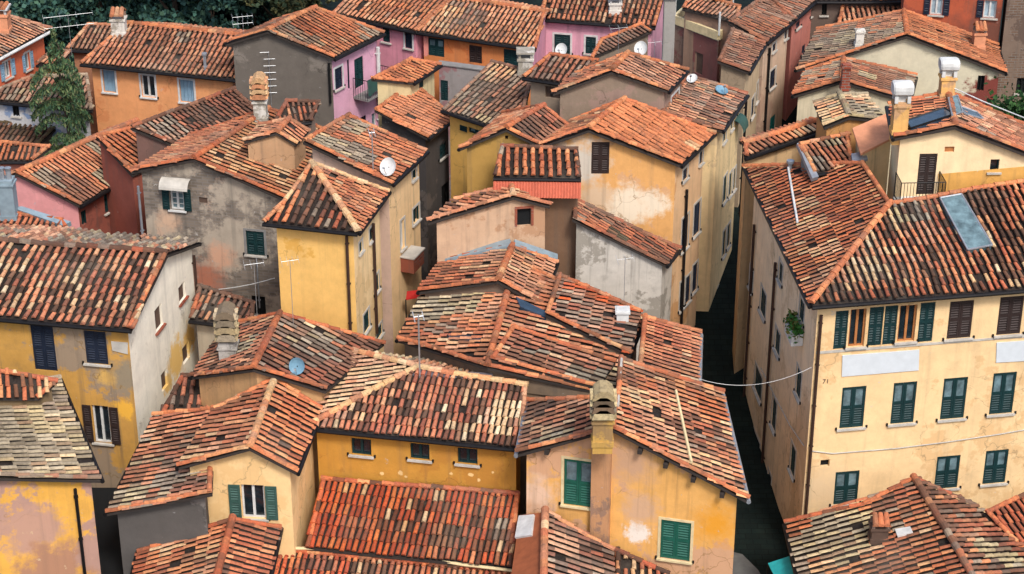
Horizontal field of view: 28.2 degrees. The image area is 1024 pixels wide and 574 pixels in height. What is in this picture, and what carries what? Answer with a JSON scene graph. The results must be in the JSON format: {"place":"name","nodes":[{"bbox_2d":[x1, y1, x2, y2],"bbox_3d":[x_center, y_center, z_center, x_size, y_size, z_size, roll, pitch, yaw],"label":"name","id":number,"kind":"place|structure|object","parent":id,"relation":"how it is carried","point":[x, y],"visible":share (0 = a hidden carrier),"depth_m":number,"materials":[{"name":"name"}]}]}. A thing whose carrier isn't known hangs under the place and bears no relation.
{"place":"outdoors","nodes":[
{"label":"outdoors","id":0,"kind":"place"},
{"bbox_2d":[0,1,52,85],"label":"salmon house","id":1,"kind":"structure","parent":0,"point":[22,49],"depth_m":93.74,"materials":[{"name":"orange paint"}]},
{"bbox_2d":[5,117,139,233],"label":"pink house","id":2,"kind":"structure","parent":0,"point":[68,182],"depth_m":82.05,"materials":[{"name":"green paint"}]},
{"bbox_2d":[0,223,201,487],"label":"white gable house","id":3,"kind":"structure","parent":0,"point":[98,319],"depth_m":70.84,"materials":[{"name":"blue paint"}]},
{"bbox_2d":[30,325,57,370],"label":"window","id":4,"kind":"structure","parent":3,"relation":"in","point":[42,336],"depth_m":70.09,"materials":[{"name":"blue paint"}]},
{"bbox_2d":[82,330,112,367],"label":"window","id":5,"kind":"structure","parent":3,"relation":"in","point":[95,341],"depth_m":69.74,"materials":[{"name":"wood"}]},
{"bbox_2d":[82,405,120,446],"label":"window","id":6,"kind":"structure","parent":3,"relation":"in","point":[103,432],"depth_m":71.12,"materials":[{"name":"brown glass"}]},
{"bbox_2d":[103,405,213,573],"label":"side wing","id":7,"kind":"structure","parent":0,"point":[157,497],"depth_m":65.64,"materials":[{"name":"tile"}]},
{"bbox_2d":[79,6,245,131],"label":"orange house","id":8,"kind":"structure","parent":0,"point":[142,70],"depth_m":92.70,"materials":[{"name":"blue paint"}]},
{"bbox_2d":[138,73,158,99],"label":"window","id":9,"kind":"structure","parent":8,"relation":"in","point":[149,85],"depth_m":92.58,"materials":[{"name":"white glass"}]},
{"bbox_2d":[177,77,195,103],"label":"window","id":10,"kind":"structure","parent":8,"relation":"in","point":[188,90],"depth_m":92.10,"materials":[{"name":"blue paint"}]},
{"bbox_2d":[130,513,283,573],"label":"red porch house","id":11,"kind":"structure","parent":0,"point":[232,543],"depth_m":64.67,"materials":[{"name":"tile"}]},
{"bbox_2d":[129,71,322,318],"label":"grey stone house","id":12,"kind":"structure","parent":0,"point":[218,191],"depth_m":78.34,"materials":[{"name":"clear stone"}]},
{"bbox_2d":[162,189,191,212],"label":"window","id":13,"kind":"structure","parent":12,"relation":"in","point":[178,201],"depth_m":78.22,"materials":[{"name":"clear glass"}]},
{"bbox_2d":[243,228,268,258],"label":"window","id":14,"kind":"structure","parent":12,"relation":"in","point":[256,238],"depth_m":78.34,"materials":[{"name":"wood"}]},
{"bbox_2d":[175,378,322,558],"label":"cream gable house","id":15,"kind":"structure","parent":0,"point":[252,447],"depth_m":66.15,"materials":[{"name":"orange tile"}]},
{"bbox_2d":[228,484,277,521],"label":"window","id":16,"kind":"structure","parent":15,"relation":"in","point":[254,499],"depth_m":66.02,"materials":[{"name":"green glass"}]},
{"bbox_2d":[223,4,388,126],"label":"lilac house","id":17,"kind":"structure","parent":0,"point":[330,59],"depth_m":90.20,"materials":[{"name":"paint"}]},
{"bbox_2d":[262,159,391,352],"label":"yellow house","id":18,"kind":"structure","parent":0,"point":[324,220],"depth_m":73.61,"materials":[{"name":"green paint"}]},
{"bbox_2d":[302,112,429,354],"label":"cream side house","id":19,"kind":"structure","parent":0,"point":[343,143],"depth_m":77.14,"materials":[{"name":"beige paint"}]},
{"bbox_2d":[400,245,424,273],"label":"balcony box","id":20,"kind":"object","parent":19,"relation":"attached to","point":[412,258],"visible":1,"depth_m":77.83,"materials":[{"name":"red brick"}]},
{"bbox_2d":[310,347,528,521],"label":"central house","id":21,"kind":"structure","parent":0,"point":[388,417],"depth_m":68.07,"materials":[{"name":"brown tile"}]},
{"bbox_2d":[440,47,534,201],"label":"mauve roof house","id":22,"kind":"structure","parent":0,"point":[484,96],"depth_m":84.28,"materials":[{"name":"brown tile"}]},
{"bbox_2d":[457,102,568,196],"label":"olive gable house","id":23,"kind":"structure","parent":0,"point":[535,124],"depth_m":77.69,"materials":[{"name":"tile"}]},
{"bbox_2d":[522,52,598,115],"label":"taupe house","id":24,"kind":"structure","parent":0,"point":[546,74],"depth_m":82.31,"materials":[{"name":"brown tile"}]},
{"bbox_2d":[511,505,615,573],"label":"porch house","id":25,"kind":"structure","parent":0,"point":[548,541],"depth_m":64.45,"materials":[{"name":"orange tile"}]},
{"bbox_2d":[541,0,663,62],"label":"candy pink house","id":26,"kind":"structure","parent":0,"point":[579,27],"depth_m":96.52,"materials":[{"name":"paint"}]},
{"bbox_2d":[225,0,1003,573],"bbox_3d":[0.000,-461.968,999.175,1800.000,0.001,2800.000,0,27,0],"label":"ground","id":27,"kind":"structure","parent":0,"point":[331,6],"depth_m":127.08,"materials":[{"name":"stone"}]},
{"bbox_2d":[0,140,51,173],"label":"orange cottage","id":28,"kind":"structure","parent":27,"relation":"on","point":[15,155],"depth_m":86.53,"materials":[{"name":"tile"}]},
{"bbox_2d":[0,120,56,143],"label":"mossy house","id":29,"kind":"structure","parent":27,"relation":"on","point":[14,132],"depth_m":90.60,"materials":[{"name":"tile"}]},
{"bbox_2d":[0,368,58,405],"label":"annex","id":30,"kind":"object","parent":27,"relation":"on","point":[21,388],"visible":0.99,"depth_m":67.28,"materials":[{"name":"tile"}]},
{"bbox_2d":[0,166,71,226],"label":"red cottage","id":31,"kind":"structure","parent":27,"relation":"on","point":[12,212],"depth_m":78.27,"materials":[{"name":"paint"}]},
{"bbox_2d":[0,0,88,52],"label":"forest tree","id":32,"kind":"object","parent":27,"relation":"on","point":[19,8],"visible":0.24,"depth_m":101.86,"materials":[{"name":"green plant"}]},
{"bbox_2d":[0,72,94,145],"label":"grey roof house","id":33,"kind":"structure","parent":27,"relation":"on","point":[15,97],"depth_m":90.80,"materials":[{"name":"tile"}]},
{"bbox_2d":[0,374,104,573],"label":"peeling house","id":34,"kind":"structure","parent":27,"relation":"on","point":[50,471],"depth_m":64.65,"materials":[{"name":"paint"}]},
{"bbox_2d":[22,0,91,68],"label":"forest tree","id":35,"kind":"object","parent":27,"relation":"on","point":[45,9],"visible":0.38,"depth_m":101.10,"materials":[{"name":"green plant"}]},
{"bbox_2d":[28,28,93,155],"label":"cedar tree","id":36,"kind":"object","parent":27,"relation":"on","point":[69,84],"visible":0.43,"depth_m":88.04,"materials":[{"name":"green plant"}]},
{"bbox_2d":[65,22,110,134],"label":"cottage","id":37,"kind":"structure","parent":27,"relation":"on","point":[88,38],"depth_m":95.92,"materials":[{"name":"tile"}]},
{"bbox_2d":[66,0,145,35],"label":"forest tree","id":38,"kind":"object","parent":27,"relation":"on","point":[128,3],"visible":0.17,"depth_m":103.19,"materials":[{"name":"green plant"}]},
{"bbox_2d":[92,488,123,573],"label":"alley shed","id":39,"kind":"structure","parent":27,"relation":"on","point":[109,544],"depth_m":69.32,"materials":[{"name":"concrete"}]},
{"bbox_2d":[94,126,146,236],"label":"old cottage","id":40,"kind":"structure","parent":27,"relation":"on","point":[119,152],"depth_m":82.02,"materials":[{"name":"paint"}]},
{"bbox_2d":[84,0,178,24],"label":"forest tree","id":41,"kind":"object","parent":27,"relation":"on","point":[109,4],"visible":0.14,"depth_m":103.23,"materials":[{"name":"green plant"}]},
{"bbox_2d":[137,0,212,24],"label":"forest tree","id":42,"kind":"object","parent":27,"relation":"on","point":[150,13],"visible":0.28,"depth_m":101.84,"materials":[{"name":"green plant"}]},
{"bbox_2d":[159,372,206,415],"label":"dark lean to","id":43,"kind":"object","parent":27,"relation":"on","point":[185,393],"visible":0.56,"depth_m":71.18,"materials":[{"name":"tile"}]},
{"bbox_2d":[130,86,253,161],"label":"dark roof house","id":44,"kind":"structure","parent":27,"relation":"on","point":[156,133],"depth_m":81.87,"materials":[{"name":"tile"}]},
{"bbox_2d":[179,0,257,28],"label":"forest tree","id":45,"kind":"object","parent":27,"relation":"on","point":[201,10],"visible":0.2,"depth_m":101.72,"materials":[{"name":"green plant"}]},
{"bbox_2d":[188,283,255,360],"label":"back cottage","id":46,"kind":"structure","parent":27,"relation":"on","point":[207,299],"depth_m":74.24,"materials":[{"name":"tile"}]},
{"bbox_2d":[216,0,280,29],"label":"forest tree","id":47,"kind":"object","parent":27,"relation":"on","point":[260,18],"visible":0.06,"depth_m":105.33,"materials":[{"name":"green plant"}]},
{"bbox_2d":[242,115,310,171],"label":"dormer house","id":48,"kind":"structure","parent":27,"relation":"on","point":[278,141],"depth_m":78.19,"materials":[{"name":"paint"}]},
{"bbox_2d":[188,301,385,497],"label":"hipped house","id":49,"kind":"structure","parent":27,"relation":"on","point":[239,356],"depth_m":70.09,"materials":[{"name":"orange tile"}]},
{"bbox_2d":[240,0,337,21],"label":"forest tree","id":50,"kind":"object","parent":27,"relation":"on","point":[286,6],"visible":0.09,"depth_m":103.42,"materials":[{"name":"green plant"}]},
{"bbox_2d":[274,98,321,135],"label":"ridge cottage","id":51,"kind":"structure","parent":27,"relation":"on","point":[303,111],"depth_m":80.21,"materials":[{"name":"tile"}]},
{"bbox_2d":[333,0,447,71],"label":"rose house","id":52,"kind":"structure","parent":27,"relation":"on","point":[400,22],"depth_m":96.14,"materials":[{"name":"pink paint"}]},
{"bbox_2d":[274,550,511,573],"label":"roof","id":53,"kind":"structure","parent":27,"relation":"on","point":[309,562],"depth_m":66.41,"materials":[{"name":"tile"}]},
{"bbox_2d":[370,56,442,127],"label":"step roof house","id":54,"kind":"structure","parent":27,"relation":"on","point":[410,75],"depth_m":85.89,"materials":[{"name":"tile"}]},
{"bbox_2d":[374,87,449,282],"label":"alley house","id":55,"kind":"structure","parent":27,"relation":"on","point":[418,118],"depth_m":85.20,"materials":[{"name":"tile"}]},
{"bbox_2d":[305,475,519,573],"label":"wing","id":56,"kind":"structure","parent":27,"relation":"on","point":[427,523],"depth_m":67.14,"materials":[{"name":"tile"}]},
{"bbox_2d":[439,60,484,201],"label":"ruined wall house","id":57,"kind":"structure","parent":27,"relation":"on","point":[455,78],"depth_m":93.83,"materials":[{"name":"grey paint"}]},
{"bbox_2d":[416,0,551,104],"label":"tangerine house","id":58,"kind":"structure","parent":27,"relation":"on","point":[479,32],"depth_m":94.80,"materials":[{"name":"orange tile"}]},
{"bbox_2d":[416,239,559,302],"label":"house","id":59,"kind":"structure","parent":27,"relation":"on","point":[498,267],"depth_m":73.85,"materials":[{"name":"tile"}]},
{"bbox_2d":[426,183,552,263],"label":"pink house","id":60,"kind":"structure","parent":27,"relation":"on","point":[476,219],"depth_m":75.02,"materials":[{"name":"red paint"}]},
{"bbox_2d":[395,264,642,514],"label":"patchwork house","id":61,"kind":"structure","parent":27,"relation":"on","point":[569,335],"depth_m":70.89,"materials":[{"name":"orange tile"}]},
{"bbox_2d":[493,143,581,278],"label":"red sheet house","id":62,"kind":"structure","parent":27,"relation":"on","point":[552,173],"depth_m":75.70,"materials":[{"name":"metal"}]},
{"bbox_2d":[572,199,681,360],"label":"stained lean to","id":63,"kind":"object","parent":27,"relation":"on","point":[604,239],"visible":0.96,"depth_m":76.48,"materials":[{"name":"paint"}]},
{"bbox_2d":[674,0,733,82],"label":"terrace tower","id":64,"kind":"structure","parent":27,"relation":"on","point":[706,43],"depth_m":92.76,"materials":[{"name":"brown paint"}]},
{"bbox_2d":[661,73,749,311],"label":"balcony house","id":65,"kind":"structure","parent":27,"relation":"on","point":[701,101],"depth_m":82.81,"materials":[{"name":"beige paint"}]},
{"bbox_2d":[682,0,740,82],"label":"house","id":66,"kind":"structure","parent":27,"relation":"on","point":[704,12],"depth_m":92.28,"materials":[{"name":"ceramic"}]},
{"bbox_2d":[717,27,767,206],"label":"taupe street house","id":67,"kind":"structure","parent":27,"relation":"on","point":[739,57],"depth_m":87.84,"materials":[{"name":"tile"}]},
{"bbox_2d":[728,0,795,134],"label":"long brown roof house","id":68,"kind":"structure","parent":27,"relation":"on","point":[770,22],"depth_m":91.24,"materials":[{"name":"paint"}]},
{"bbox_2d":[732,116,816,373],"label":"lane house","id":69,"kind":"structure","parent":27,"relation":"on","point":[778,145],"depth_m":79.06,"materials":[{"name":"ceramic"}]},
{"bbox_2d":[772,0,817,120],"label":"brick red house","id":70,"kind":"structure","parent":27,"relation":"on","point":[799,11],"depth_m":93.69,"materials":[{"name":"paint"}]},
{"bbox_2d":[796,131,852,180],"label":"roof","id":71,"kind":"structure","parent":27,"relation":"on","point":[818,155],"depth_m":75.12,"materials":[{"name":"tile"}]},
{"bbox_2d":[812,90,885,152],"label":"lean to house","id":72,"kind":"structure","parent":27,"relation":"on","point":[844,112],"depth_m":77.23,"materials":[{"name":"tile"}]},
{"bbox_2d":[790,55,917,194],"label":"green wall house","id":73,"kind":"structure","parent":27,"relation":"on","point":[843,73],"depth_m":86.60,"materials":[{"name":"tile"}]},
{"bbox_2d":[810,0,900,38],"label":"brown far house","id":74,"kind":"structure","parent":27,"relation":"on","point":[823,12],"depth_m":94.55,"materials":[{"name":"paint"}]},
{"bbox_2d":[837,4,900,22],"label":"roof","id":75,"kind":"structure","parent":27,"relation":"on","point":[848,13],"depth_m":94.25,"materials":[{"name":"tile"}]},
{"bbox_2d":[852,114,890,192],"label":"terrace extension","id":76,"kind":"object","parent":27,"relation":"on","point":[873,143],"visible":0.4,"depth_m":75.23,"materials":[{"name":"ceramic"}]},
{"bbox_2d":[742,160,1023,522],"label":"corner house","id":77,"kind":"structure","parent":27,"relation":"on","point":[910,312],"depth_m":70.55,"materials":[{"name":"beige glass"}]},
{"bbox_2d":[783,308,803,345],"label":"planter","id":78,"kind":"object","parent":77,"relation":"attached to","point":[793,331],"visible":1,"depth_m":70.29,"materials":[{"name":"white paint"}]},
{"bbox_2d":[833,310,848,348],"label":"window shutter","id":79,"kind":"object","parent":77,"relation":"in","point":[841,320],"depth_m":68.50,"materials":[{"name":"green paint"}]},
{"bbox_2d":[829,470,861,506],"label":"window","id":80,"kind":"structure","parent":77,"relation":"in","point":[846,483],"depth_m":71.49,"materials":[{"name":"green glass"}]},
{"bbox_2d":[835,386,867,431],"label":"window","id":81,"kind":"structure","parent":77,"relation":"in","point":[853,398],"depth_m":70.03,"materials":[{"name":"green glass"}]},
{"bbox_2d":[843,308,867,350],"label":"window","id":82,"kind":"structure","parent":77,"relation":"in","point":[857,316],"depth_m":68.70,"materials":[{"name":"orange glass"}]},
{"bbox_2d":[867,306,883,345],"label":"window shutter","id":83,"kind":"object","parent":77,"relation":"in","point":[876,313],"depth_m":68.65,"materials":[{"name":"green paint"}]},
{"bbox_2d":[882,305,897,343],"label":"window shutter","id":84,"kind":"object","parent":77,"relation":"in","point":[890,319],"depth_m":68.71,"materials":[{"name":"green paint"}]},
{"bbox_2d":[886,381,917,427],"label":"window","id":85,"kind":"structure","parent":77,"relation":"in","point":[903,401],"depth_m":70.29,"materials":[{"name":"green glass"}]},
{"bbox_2d":[892,305,918,345],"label":"window","id":86,"kind":"structure","parent":77,"relation":"in","point":[907,315],"depth_m":68.95,"materials":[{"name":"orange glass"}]},
{"bbox_2d":[917,302,934,341],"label":"window shutter","id":87,"kind":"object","parent":77,"relation":"in","point":[926,319],"depth_m":68.91,"materials":[{"name":"green paint"}]},
{"bbox_2d":[934,455,961,490],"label":"window","id":88,"kind":"structure","parent":77,"relation":"in","point":[947,467],"depth_m":71.91,"materials":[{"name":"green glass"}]},
{"bbox_2d":[936,377,967,422],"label":"window","id":89,"kind":"structure","parent":77,"relation":"in","point":[954,389],"depth_m":70.56,"materials":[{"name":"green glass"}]},
{"bbox_2d":[942,300,974,341],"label":"window","id":90,"kind":"structure","parent":77,"relation":"in","point":[960,312],"depth_m":69.13,"materials":[{"name":"wood"}]},
{"bbox_2d":[978,449,1008,487],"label":"window","id":91,"kind":"structure","parent":77,"relation":"in","point":[995,460],"depth_m":72.17,"materials":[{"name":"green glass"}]},
{"bbox_2d":[985,372,1016,417],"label":"window","id":92,"kind":"structure","parent":77,"relation":"in","point":[1003,385],"depth_m":70.81,"materials":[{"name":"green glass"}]},
{"bbox_2d":[992,296,1023,338],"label":"window","id":93,"kind":"structure","parent":77,"relation":"in","point":[1010,308],"depth_m":69.39,"materials":[{"name":"wood"}]},
{"bbox_2d":[794,8,1007,105],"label":"sage gable house","id":94,"kind":"structure","parent":27,"relation":"on","point":[902,38],"depth_m":89.23,"materials":[{"name":"ceramic"}]},
{"bbox_2d":[782,473,1023,573],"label":"house","id":95,"kind":"structure","parent":27,"relation":"on","point":[913,523],"depth_m":67.28,"materials":[{"name":"orange tile"}]},
{"bbox_2d":[901,0,1002,41],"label":"rust house","id":96,"kind":"structure","parent":27,"relation":"on","point":[964,14],"depth_m":91.55,"materials":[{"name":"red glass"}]},
{"bbox_2d":[884,57,1023,199],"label":"terrace house","id":97,"kind":"structure","parent":27,"relation":"on","point":[954,138],"depth_m":72.24,"materials":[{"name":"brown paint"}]},
{"bbox_2d":[893,171,946,199],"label":"terrace railing","id":98,"kind":"object","parent":97,"relation":"attached to","point":[940,183],"visible":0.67,"depth_m":71.77,"materials":[{"name":"black metal"}]},
{"bbox_2d":[916,154,936,193],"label":"window","id":99,"kind":"structure","parent":97,"relation":"in","point":[927,162],"depth_m":72.35,"materials":[{"name":"brown paint"}]},
{"bbox_2d":[976,76,1023,120],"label":"bush","id":100,"kind":"object","parent":27,"relation":"on","point":[1013,106],"visible":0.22,"depth_m":85.77,"materials":[{"name":"green plant"}]},
{"bbox_2d":[983,492,1023,547],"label":"corner shed","id":101,"kind":"structure","parent":27,"relation":"on","point":[1006,516],"depth_m":68.31,"materials":[{"name":"tile"}]},
{"bbox_2d":[550,49,689,120],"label":"grey gable house","id":102,"kind":"structure","parent":0,"point":[649,80],"depth_m":79.94,"materials":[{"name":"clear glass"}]},
{"bbox_2d":[590,22,651,63],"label":"shed roof house","id":103,"kind":"structure","parent":0,"point":[630,37],"depth_m":93.33,"materials":[{"name":"tile"}]},
{"bbox_2d":[539,95,716,330],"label":"street house","id":104,"kind":"structure","parent":0,"point":[641,163],"depth_m":78.26,"materials":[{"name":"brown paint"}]},
{"bbox_2d":[591,142,608,173],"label":"window","id":105,"kind":"structure","parent":104,"relation":"in","point":[600,150],"depth_m":77.50,"materials":[{"name":"brown paint"}]},
{"bbox_2d":[514,354,750,573],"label":"ochre house","id":106,"kind":"structure","parent":0,"point":[642,460],"depth_m":65.38,"materials":[{"name":"orange ceramic"}]},
{"bbox_2d":[559,456,590,510],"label":"window","id":107,"kind":"structure","parent":106,"relation":"in","point":[575,472],"depth_m":65.52,"materials":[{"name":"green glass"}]},
{"bbox_2d":[655,517,693,564],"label":"window","id":108,"kind":"structure","parent":106,"relation":"in","point":[676,536],"depth_m":65.57,"materials":[{"name":"wood"}]},
{"bbox_2d":[614,546,670,573],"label":"porch shed","id":109,"kind":"structure","parent":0,"point":[626,562],"depth_m":65.65,"materials":[{"name":"tile"}]},
{"bbox_2d":[662,0,675,64],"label":"chimney tower","id":110,"kind":"structure","parent":0,"point":[669,11],"depth_m":86.23,"materials":[{"name":"grey paint"}]},
{"bbox_2d":[638,313,702,390],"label":"back wing","id":111,"kind":"structure","parent":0,"point":[673,347],"depth_m":70.51,"materials":[{"name":"tile"}]},
{"bbox_2d":[693,104,797,564],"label":"lane","id":112,"kind":"structure","parent":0,"point":[759,539],"depth_m":79.67,"materials":[{"name":"black asphalt"}]},
{"bbox_2d":[996,0,1023,106],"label":"brown brick house","id":113,"kind":"structure","parent":0,"point":[1011,42],"depth_m":91.68,"materials":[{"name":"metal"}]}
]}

